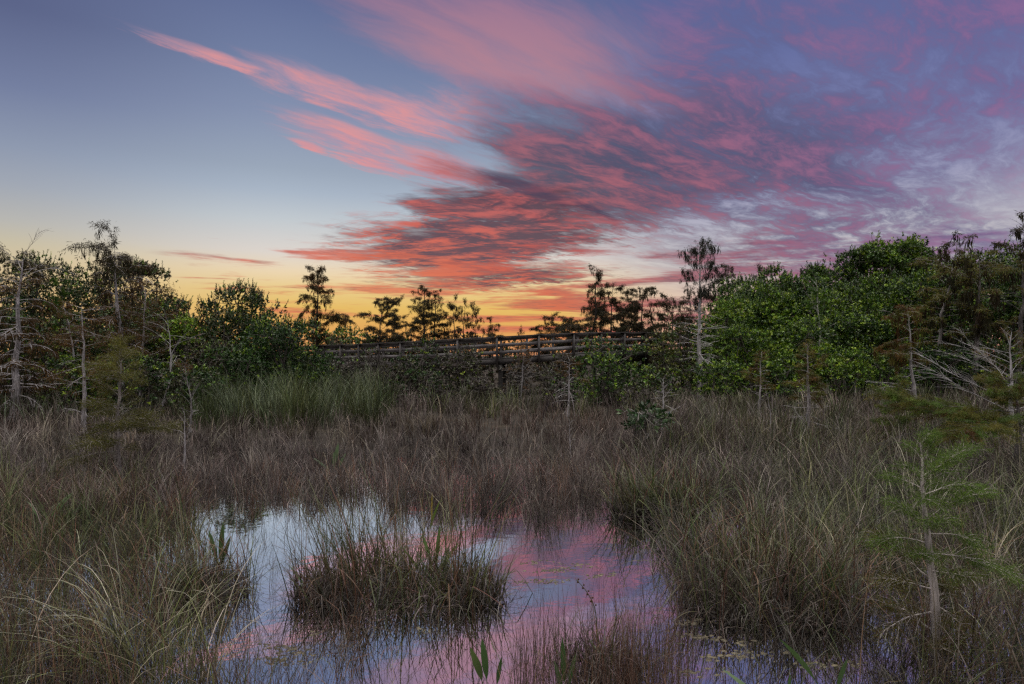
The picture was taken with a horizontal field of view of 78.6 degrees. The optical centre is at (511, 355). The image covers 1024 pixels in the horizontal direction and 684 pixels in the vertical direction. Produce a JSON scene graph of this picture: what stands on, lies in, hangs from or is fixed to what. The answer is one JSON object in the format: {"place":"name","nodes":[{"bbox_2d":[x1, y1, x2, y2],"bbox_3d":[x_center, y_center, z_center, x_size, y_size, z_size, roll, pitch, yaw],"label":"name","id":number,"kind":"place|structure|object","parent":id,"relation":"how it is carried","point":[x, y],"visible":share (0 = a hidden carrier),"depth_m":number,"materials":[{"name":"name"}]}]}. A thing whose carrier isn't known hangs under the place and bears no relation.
{"place":"outdoors","nodes":[
{"label":"outdoors","id":0,"kind":"place"},
{"bbox_2d":[0,452,1023,683],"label":"marsh water","id":1,"kind":"structure","parent":0,"point":[570,553],"depth_m":5.49,"materials":[{"name":"blue liquid"}]},
{"bbox_2d":[260,513,392,616],"bbox_3d":[-1.710,1.936,5.567,1.455,1.079,1.087,0,0,43],"label":"grass tussock","id":2,"kind":"object","parent":1,"relation":"on","point":[297,591],"depth_m":5.53,"materials":[{"name":"green plant"}]},
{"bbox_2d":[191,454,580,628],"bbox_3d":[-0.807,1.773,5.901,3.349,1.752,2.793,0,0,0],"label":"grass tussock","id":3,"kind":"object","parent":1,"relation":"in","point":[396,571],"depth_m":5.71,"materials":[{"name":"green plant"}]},
{"bbox_2d":[405,525,531,623],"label":"grass tussock","id":4,"kind":"object","parent":1,"relation":"in","point":[493,594],"depth_m":5.58,"materials":[{"name":"green plant"}]},
{"bbox_2d":[470,639,501,683],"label":"water plant","id":5,"kind":"object","parent":1,"relation":"on","point":[478,667],"visible":0.93,"depth_m":4.07,"materials":[{"name":"green plant"}]},
{"bbox_2d":[158,490,934,683],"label":"water rushes","id":6,"kind":"object","parent":1,"relation":"in","point":[632,666],"visible":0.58,"depth_m":4.42,"materials":[{"name":"green plant"}]},
{"bbox_2d":[241,560,882,677],"bbox_3d":[0.346,2.196,5.507,4.608,0.005,2.467,0,0,0],"label":"floating algae","id":7,"kind":"object","parent":1,"relation":"on","point":[691,671],"visible":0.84,"depth_m":4.69,"materials":[{"name":"green plant"}]},
{"bbox_2d":[523,595,687,683],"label":"grass tussock","id":8,"kind":"object","parent":1,"relation":"in","point":[591,670],"depth_m":4.28,"materials":[{"name":"plant"}]},
{"bbox_2d":[598,463,925,650],"bbox_3d":[2.200,1.891,5.497,3.124,1.838,2.520,0,0,0],"label":"grass tussock","id":9,"kind":"object","parent":1,"relation":"on","point":[708,598],"depth_m":5.28,"materials":[{"name":"green plant"}]},
{"bbox_2d":[0,356,1023,531],"bbox_3d":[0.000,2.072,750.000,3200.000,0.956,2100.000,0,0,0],"label":"marsh ground","id":10,"kind":"structure","parent":0,"point":[453,416],"depth_m":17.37,"materials":[{"name":"brown plant"}]},
{"bbox_2d":[0,358,67,415],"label":"bush","id":11,"kind":"object","parent":10,"relation":"on","point":[26,392],"visible":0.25,"depth_m":21.59,"materials":[{"name":"green plant"}]},
{"bbox_2d":[0,228,75,421],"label":"cypress tree","id":12,"kind":"object","parent":10,"relation":"on","point":[14,364],"visible":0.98,"depth_m":20.00,"materials":[{"name":"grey plant"}]},
{"bbox_2d":[0,301,77,398],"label":"bush","id":13,"kind":"object","parent":10,"relation":"on","point":[11,321],"visible":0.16,"depth_m":24.99,"materials":[{"name":"green plant"}]},
{"bbox_2d":[0,248,88,381],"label":"broadleaf tree","id":14,"kind":"object","parent":10,"relation":"on","point":[25,295],"visible":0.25,"depth_m":28.76,"materials":[{"name":"green plant"}]},
{"bbox_2d":[10,311,112,406],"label":"bush","id":15,"kind":"object","parent":10,"relation":"on","point":[54,325],"visible":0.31,"depth_m":24.64,"materials":[{"name":"green plant"}]},
{"bbox_2d":[42,275,80,406],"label":"broadleaf tree","id":16,"kind":"object","parent":10,"relation":"on","point":[63,293],"visible":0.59,"depth_m":22.43,"materials":[{"name":"plant"}]},
{"bbox_2d":[25,257,121,378],"bbox_3d":[-21.381,-1.295,30.238,5.148,6.970,4.928,0,0,0],"label":"broadleaf tree","id":17,"kind":"object","parent":10,"relation":"on","point":[75,294],"visible":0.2,"depth_m":29.76,"materials":[{"name":"green plant"}]},
{"bbox_2d":[41,352,115,416],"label":"bush","id":18,"kind":"object","parent":10,"relation":"on","point":[64,358],"visible":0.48,"depth_m":21.17,"materials":[{"name":"green plant"}]},
{"bbox_2d":[40,296,127,433],"bbox_3d":[-11.623,0.411,16.894,2.011,4.023,1.900,0,0,33],"label":"cypress tree","id":19,"kind":"object","parent":10,"relation":"on","point":[84,357],"visible":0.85,"depth_m":16.92,"materials":[{"name":"green plant"}]},
{"bbox_2d":[59,220,155,413],"bbox_3d":[-13.756,-1.174,21.571,2.468,7.027,2.893,0,0,0],"label":"cypress tree","id":20,"kind":"object","parent":10,"relation":"on","point":[111,260],"visible":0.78,"depth_m":21.74,"materials":[{"name":"green plant"}]},
{"bbox_2d":[67,267,153,383],"bbox_3d":[-19.333,-1.137,30.169,4.159,6.566,4.394,0,0,0],"label":"broadleaf tree","id":21,"kind":"object","parent":10,"relation":"on","point":[93,298],"visible":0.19,"depth_m":29.30,"materials":[{"name":"green plant"}]},
{"bbox_2d":[41,331,187,479],"bbox_3d":[-7.138,1.102,11.375,1.866,3.138,2.301,0,0,17],"label":"cypress sapling","id":22,"kind":"object","parent":10,"relation":"on","point":[138,418],"visible":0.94,"depth_m":11.22,"materials":[{"name":"green plant"}]},
{"bbox_2d":[60,311,178,402],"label":"bush","id":23,"kind":"object","parent":10,"relation":"on","point":[151,345],"visible":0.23,"depth_m":24.95,"materials":[{"name":"green plant"}]},
{"bbox_2d":[86,292,181,397],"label":"bush","id":24,"kind":"object","parent":10,"relation":"on","point":[146,312],"visible":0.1,"depth_m":26.71,"materials":[{"name":"green plant"}]},
{"bbox_2d":[90,351,182,415],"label":"bush","id":25,"kind":"object","parent":10,"relation":"on","point":[149,363],"visible":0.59,"depth_m":20.79,"materials":[{"name":"green plant"}]},
{"bbox_2d":[101,275,180,395],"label":"cypress tree","id":26,"kind":"object","parent":10,"relation":"on","point":[143,323],"visible":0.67,"depth_m":23.93,"materials":[{"name":"green plant"}]},
{"bbox_2d":[104,254,183,384],"bbox_3d":[-16.969,-1.251,28.792,3.718,6.816,4.066,0,0,0],"label":"broadleaf tree","id":27,"kind":"object","parent":10,"relation":"on","point":[160,272],"visible":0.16,"depth_m":28.77,"materials":[{"name":"green plant"}]},
{"bbox_2d":[135,289,197,399],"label":"bush","id":28,"kind":"object","parent":10,"relation":"on","point":[182,301],"visible":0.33,"depth_m":26.83,"materials":[{"name":"green plant"}]},
{"bbox_2d":[0,430,338,683],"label":"reddish bank grass","id":29,"kind":"structure","parent":10,"relation":"on","point":[84,622],"depth_m":5.02,"materials":[{"name":"plant"}]},
{"bbox_2d":[157,310,201,406],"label":"bush","id":30,"kind":"object","parent":10,"relation":"on","point":[177,332],"visible":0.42,"depth_m":24.08,"materials":[{"name":"green plant"}]},
{"bbox_2d":[78,496,297,617],"bbox_3d":[-2.776,1.965,5.822,1.864,1.257,1.686,0,0,0],"label":"grass tussock","id":31,"kind":"object","parent":10,"relation":"on","point":[229,578],"depth_m":5.75,"materials":[{"name":"green plant"}]},
{"bbox_2d":[158,361,230,419],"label":"bush","id":32,"kind":"object","parent":10,"relation":"on","point":[174,382],"visible":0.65,"depth_m":19.67,"materials":[{"name":"green plant"}]},
{"bbox_2d":[164,295,233,364],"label":"bush","id":33,"kind":"object","parent":10,"relation":"on","point":[203,310],"visible":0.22,"depth_m":27.15,"materials":[{"name":"green plant"}]},
{"bbox_2d":[157,332,244,405],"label":"bush","id":34,"kind":"object","parent":10,"relation":"on","point":[208,359],"visible":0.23,"depth_m":23.63,"materials":[{"name":"green plant"}]},
{"bbox_2d":[178,305,258,374],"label":"bush","id":35,"kind":"object","parent":10,"relation":"on","point":[218,324],"visible":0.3,"depth_m":25.50,"materials":[{"name":"green plant"}]},
{"bbox_2d":[195,340,285,402],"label":"bush","id":36,"kind":"object","parent":10,"relation":"on","point":[241,364],"visible":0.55,"depth_m":22.54,"materials":[{"name":"green plant"}]},
{"bbox_2d":[203,278,294,373],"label":"bush","id":37,"kind":"object","parent":10,"relation":"on","point":[255,298],"visible":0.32,"depth_m":26.52,"materials":[{"name":"green plant"}]},
{"bbox_2d":[225,306,307,389],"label":"bush","id":38,"kind":"object","parent":10,"relation":"on","point":[246,322],"visible":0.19,"depth_m":25.57,"materials":[{"name":"green plant"}]},
{"bbox_2d":[226,315,330,399],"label":"bush","id":39,"kind":"object","parent":10,"relation":"on","point":[284,332],"visible":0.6,"depth_m":23.43,"materials":[{"name":"green plant"}]},
{"bbox_2d":[286,343,343,397],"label":"bush","id":40,"kind":"object","parent":10,"relation":"on","point":[314,356],"visible":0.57,"depth_m":24.38,"materials":[{"name":"green plant"}]},
{"bbox_2d":[295,264,357,355],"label":"cypress tree","id":41,"kind":"object","parent":10,"relation":"on","point":[317,289],"visible":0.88,"depth_m":39.73,"materials":[{"name":"green plant"}]},
{"bbox_2d":[353,346,404,393],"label":"bush","id":42,"kind":"object","parent":10,"relation":"on","point":[387,372],"visible":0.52,"depth_m":28.28,"materials":[{"name":"green plant"}]},
{"bbox_2d":[353,295,418,381],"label":"cypress tree","id":43,"kind":"object","parent":10,"relation":"on","point":[379,321],"visible":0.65,"depth_m":44.81,"materials":[{"name":"green plant"}]},
{"bbox_2d":[389,336,444,398],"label":"bush","id":44,"kind":"object","parent":10,"relation":"on","point":[409,370],"visible":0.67,"depth_m":27.85,"materials":[{"name":"green plant"}]},
{"bbox_2d":[390,285,450,382],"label":"cypress tree","id":45,"kind":"object","parent":10,"relation":"on","point":[422,311],"visible":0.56,"depth_m":44.89,"materials":[{"name":"green plant"}]},
{"bbox_2d":[409,288,458,360],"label":"cypress tree","id":46,"kind":"object","parent":10,"relation":"on","point":[432,304],"visible":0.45,"depth_m":45.68,"materials":[{"name":"green plant"}]},
{"bbox_2d":[409,370,464,405],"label":"bush","id":47,"kind":"object","parent":10,"relation":"on","point":[439,390],"visible":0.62,"depth_m":24.69,"materials":[{"name":"green plant"}]},
{"bbox_2d":[434,293,467,381],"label":"cypress tree","id":48,"kind":"object","parent":10,"relation":"on","point":[452,306],"visible":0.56,"depth_m":44.80,"materials":[{"name":"green plant"}]},
{"bbox_2d":[428,344,487,398],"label":"bush","id":49,"kind":"object","parent":10,"relation":"on","point":[460,368],"visible":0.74,"depth_m":27.70,"materials":[{"name":"green plant"}]},
{"bbox_2d":[465,372,506,404],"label":"bush","id":50,"kind":"object","parent":10,"relation":"on","point":[483,385],"visible":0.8,"depth_m":24.62,"materials":[{"name":"green plant"}]},
{"bbox_2d":[281,332,718,393],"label":"boardwalk","id":51,"kind":"structure","parent":10,"relation":"on","point":[503,362],"depth_m":32.76,"materials":[{"name":"brown wood"}]},
{"bbox_2d":[0,353,1023,431],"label":"tall reeds","id":52,"kind":"object","parent":10,"relation":"on","point":[286,398],"visible":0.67,"depth_m":19.58,"materials":[{"name":"plant"}]},
{"bbox_2d":[497,352,540,401],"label":"bush","id":53,"kind":"object","parent":10,"relation":"on","point":[518,369],"visible":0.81,"depth_m":26.26,"materials":[{"name":"green plant"}]},
{"bbox_2d":[521,311,570,385],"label":"cypress tree","id":54,"kind":"object","parent":10,"relation":"on","point":[544,318],"visible":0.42,"depth_m":39.88,"materials":[{"name":"green plant"}]},
{"bbox_2d":[534,346,576,399],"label":"bush","id":55,"kind":"object","parent":10,"relation":"on","point":[550,373],"visible":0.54,"depth_m":27.03,"materials":[{"name":"green plant"}]},
{"bbox_2d":[542,376,587,409],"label":"bush","id":56,"kind":"object","parent":10,"relation":"on","point":[556,382],"visible":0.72,"depth_m":23.33,"materials":[{"name":"green plant"}]},
{"bbox_2d":[549,263,616,386],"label":"cypress tree","id":57,"kind":"object","parent":10,"relation":"on","point":[592,320],"visible":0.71,"depth_m":37.81,"materials":[{"name":"green plant"}]},
{"bbox_2d":[565,335,662,406],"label":"bush","id":58,"kind":"object","parent":10,"relation":"on","point":[613,380],"visible":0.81,"depth_m":25.18,"materials":[{"name":"green plant"}]},
{"bbox_2d":[593,280,644,381],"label":"cypress tree","id":59,"kind":"object","parent":10,"relation":"on","point":[618,311],"visible":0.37,"depth_m":39.64,"materials":[{"name":"green plant"}]},
{"bbox_2d":[616,382,664,408],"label":"bush","id":60,"kind":"object","parent":10,"relation":"on","point":[627,387],"visible":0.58,"depth_m":21.36,"materials":[{"name":"green plant"}]},
{"bbox_2d":[616,285,667,378],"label":"cypress tree","id":61,"kind":"object","parent":10,"relation":"on","point":[634,306],"visible":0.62,"depth_m":38.88,"materials":[{"name":"green plant"}]},
{"bbox_2d":[616,399,675,455],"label":"pond shrub","id":62,"kind":"object","parent":10,"relation":"on","point":[641,417],"visible":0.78,"depth_m":13.34,"materials":[{"name":"green plant"}]},
{"bbox_2d":[627,365,687,407],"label":"bush","id":63,"kind":"object","parent":10,"relation":"on","point":[651,380],"visible":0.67,"depth_m":24.09,"materials":[{"name":"green plant"}]},
{"bbox_2d":[581,442,744,528],"bbox_3d":[1.953,1.915,8.767,2.578,1.494,2.300,0,0,0],"label":"grass tussock","id":64,"kind":"object","parent":10,"relation":"on","point":[621,505],"depth_m":8.52,"materials":[{"name":"green plant"}]},
{"bbox_2d":[643,291,697,384],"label":"cypress tree","id":65,"kind":"object","parent":10,"relation":"on","point":[668,302],"visible":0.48,"depth_m":35.88,"materials":[{"name":"green plant"}]},
{"bbox_2d":[635,317,708,400],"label":"bush","id":66,"kind":"object","parent":10,"relation":"on","point":[667,360],"visible":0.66,"depth_m":26.81,"materials":[{"name":"green plant"}]},
{"bbox_2d":[663,289,706,391],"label":"cypress tree","id":67,"kind":"object","parent":10,"relation":"on","point":[689,294],"visible":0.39,"depth_m":33.94,"materials":[{"name":"green plant"}]},
{"bbox_2d":[674,236,730,399],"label":"cypress tree","id":68,"kind":"object","parent":10,"relation":"on","point":[702,292],"visible":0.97,"depth_m":26.86,"materials":[{"name":"grey plant"}]},
{"bbox_2d":[692,358,748,401],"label":"bush","id":69,"kind":"object","parent":10,"relation":"on","point":[720,371],"visible":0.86,"depth_m":25.01,"materials":[{"name":"green plant"}]},
{"bbox_2d":[622,466,827,574],"bbox_3d":[2.269,1.818,6.752,2.285,1.406,2.300,0,0,17],"label":"grass tussock","id":70,"kind":"object","parent":10,"relation":"on","point":[709,542],"depth_m":6.68,"materials":[{"name":"plant"}]},
{"bbox_2d":[684,290,773,396],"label":"bush","id":71,"kind":"object","parent":10,"relation":"on","point":[729,315],"visible":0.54,"depth_m":29.93,"materials":[{"name":"green plant"}]},
{"bbox_2d":[682,271,779,390],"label":"bush","id":72,"kind":"object","parent":10,"relation":"on","point":[733,286],"visible":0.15,"depth_m":34.18,"materials":[{"name":"green plant"}]},
{"bbox_2d":[704,318,794,398],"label":"bush","id":73,"kind":"object","parent":10,"relation":"on","point":[739,329],"visible":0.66,"depth_m":27.26,"materials":[{"name":"green plant"}]},
{"bbox_2d":[738,349,776,414],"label":"cypress tree","id":74,"kind":"object","parent":10,"relation":"on","point":[760,379],"visible":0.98,"depth_m":20.52,"materials":[{"name":"green plant"}]},
{"bbox_2d":[720,277,803,387],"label":"bush","id":75,"kind":"object","parent":10,"relation":"on","point":[761,322],"visible":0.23,"depth_m":31.13,"materials":[{"name":"green plant"}]},
{"bbox_2d":[732,275,826,394],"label":"bush","id":76,"kind":"object","parent":10,"relation":"on","point":[772,301],"visible":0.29,"depth_m":30.34,"materials":[{"name":"green plant"}]},
{"bbox_2d":[755,261,809,319],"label":"bush","id":77,"kind":"object","parent":10,"relation":"on","point":[784,278],"visible":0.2,"depth_m":33.19,"materials":[{"name":"green plant"}]},
{"bbox_2d":[753,356,817,403],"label":"bush","id":78,"kind":"object","parent":10,"relation":"on","point":[773,368],"visible":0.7,"depth_m":25.42,"materials":[{"name":"green plant"}]},
{"bbox_2d":[750,312,839,400],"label":"bush","id":79,"kind":"object","parent":10,"relation":"on","point":[799,325],"visible":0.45,"depth_m":27.46,"materials":[{"name":"green plant"}]},
{"bbox_2d":[580,377,1023,683],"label":"tall green grass","id":80,"kind":"structure","parent":10,"relation":"on","point":[991,599],"depth_m":7.37,"materials":[{"name":"green plant"}]},
{"bbox_2d":[781,339,829,439],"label":"cypress tree","id":81,"kind":"object","parent":10,"relation":"on","point":[810,379],"visible":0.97,"depth_m":15.52,"materials":[{"name":"green plant"}]},
{"bbox_2d":[767,271,853,370],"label":"bush","id":82,"kind":"object","parent":10,"relation":"on","point":[808,285],"visible":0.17,"depth_m":31.49,"materials":[{"name":"green plant"}]},
{"bbox_2d":[801,266,836,384],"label":"dead tree","id":83,"kind":"object","parent":10,"relation":"on","point":[816,293],"visible":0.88,"depth_m":27.56,"materials":[{"name":"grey plant"}]},
{"bbox_2d":[772,284,879,395],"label":"bush","id":84,"kind":"object","parent":10,"relation":"on","point":[827,309],"visible":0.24,"depth_m":29.62,"materials":[{"name":"green plant"}]},
{"bbox_2d":[798,253,868,312],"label":"bush","id":85,"kind":"object","parent":10,"relation":"on","point":[822,271],"visible":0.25,"depth_m":33.35,"materials":[{"name":"green plant"}]},
{"bbox_2d":[800,338,880,401],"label":"bush","id":86,"kind":"object","parent":10,"relation":"on","point":[835,369],"visible":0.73,"depth_m":25.65,"materials":[{"name":"green plant"}]},
{"bbox_2d":[807,305,891,397],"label":"bush","id":87,"kind":"object","parent":10,"relation":"on","point":[845,340],"visible":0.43,"depth_m":28.45,"materials":[{"name":"green plant"}]},
{"bbox_2d":[828,244,884,342],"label":"broadleaf tree","id":88,"kind":"object","parent":10,"relation":"on","point":[846,266],"visible":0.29,"depth_m":35.48,"materials":[{"name":"green plant"}]},
{"bbox_2d":[848,231,911,385],"bbox_3d":[20.994,-2.515,36.068,3.338,9.334,3.379,0,0,0],"label":"broadleaf tree","id":89,"kind":"object","parent":10,"relation":"on","point":[886,253],"visible":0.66,"depth_m":35.42,"materials":[{"name":"green plant"}]},
{"bbox_2d":[834,265,931,388],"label":"bush","id":90,"kind":"object","parent":10,"relation":"on","point":[864,303],"visible":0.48,"depth_m":30.29,"materials":[{"name":"green plant"}]},
{"bbox_2d":[848,354,921,401],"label":"bush","id":91,"kind":"object","parent":10,"relation":"on","point":[889,371],"visible":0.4,"depth_m":25.81,"materials":[{"name":"green plant"}]},
{"bbox_2d":[870,371,916,447],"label":"cypress sapling","id":92,"kind":"object","parent":10,"relation":"on","point":[903,419],"visible":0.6,"depth_m":13.98,"materials":[{"name":"green plant"}]},
{"bbox_2d":[863,304,934,417],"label":"cypress tree","id":93,"kind":"object","parent":10,"relation":"on","point":[900,350],"visible":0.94,"depth_m":20.32,"materials":[{"name":"green plant"}]},
{"bbox_2d":[882,232,936,386],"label":"broadleaf tree","id":94,"kind":"object","parent":10,"relation":"on","point":[912,244],"visible":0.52,"depth_m":36.23,"materials":[{"name":"green plant"}]},
{"bbox_2d":[870,265,970,394],"bbox_3d":[19.798,-1.134,30.917,4.491,6.562,4.586,0,0,-24],"label":"bush","id":95,"kind":"object","parent":10,"relation":"on","point":[904,296],"visible":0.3,"depth_m":30.43,"materials":[{"name":"green plant"}]},
{"bbox_2d":[850,423,1023,677],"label":"cypress sapling","id":96,"kind":"object","parent":10,"relation":"on","point":[928,553],"visible":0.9,"depth_m":4.40,"materials":[{"name":"green plant"}]},
{"bbox_2d":[903,343,978,401],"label":"bush","id":97,"kind":"object","parent":10,"relation":"on","point":[945,358],"visible":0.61,"depth_m":25.42,"materials":[{"name":"green plant"}]},
{"bbox_2d":[863,369,1023,478],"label":"cypress tree","id":98,"kind":"object","parent":10,"relation":"on","point":[966,421],"visible":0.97,"depth_m":10.56,"materials":[{"name":"green plant"}]},
{"bbox_2d":[907,230,999,402],"bbox_3d":[18.147,-1.464,25.979,3.387,7.458,3.209,0,0,0],"label":"cypress tree","id":99,"kind":"object","parent":10,"relation":"on","point":[944,297],"visible":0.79,"depth_m":25.72,"materials":[{"name":"green plant"}]},
{"bbox_2d":[902,264,1020,390],"bbox_3d":[21.691,-1.159,30.410,5.040,6.602,4.780,0,0,-16],"label":"bush","id":100,"kind":"object","parent":10,"relation":"on","point":[951,322],"visible":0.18,"depth_m":29.93,"materials":[{"name":"green plant"}]},
{"bbox_2d":[909,326,1023,440],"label":"dead tree","id":101,"kind":"object","parent":10,"relation":"on","point":[1004,332],"visible":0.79,"depth_m":13.66,"materials":[{"name":"grey wood"}]},
{"bbox_2d":[936,246,1019,347],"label":"broadleaf tree","id":102,"kind":"object","parent":10,"relation":"on","point":[986,256],"visible":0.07,"depth_m":35.47,"materials":[{"name":"green plant"}]},
{"bbox_2d":[935,249,1023,397],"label":"cypress tree","id":103,"kind":"object","parent":10,"relation":"on","point":[979,327],"visible":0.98,"depth_m":24.61,"materials":[{"name":"green plant"}]},
{"bbox_2d":[946,338,1023,396],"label":"bush","id":104,"kind":"object","parent":10,"relation":"on","point":[1004,349],"visible":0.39,"depth_m":25.08,"materials":[{"name":"green plant"}]},
{"bbox_2d":[957,255,1023,385],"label":"bush","id":105,"kind":"object","parent":10,"relation":"on","point":[1013,311],"visible":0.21,"depth_m":29.76,"materials":[{"name":"green plant"}]},
{"bbox_2d":[989,210,1023,385],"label":"cypress tree","id":106,"kind":"object","parent":10,"relation":"on","point":[1018,234],"visible":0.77,"depth_m":25.95,"materials":[{"name":"green plant"}]},
{"bbox_2d":[0,0,1023,355],"label":"sky","id":107,"kind":"structure","parent":0,"point":[488,153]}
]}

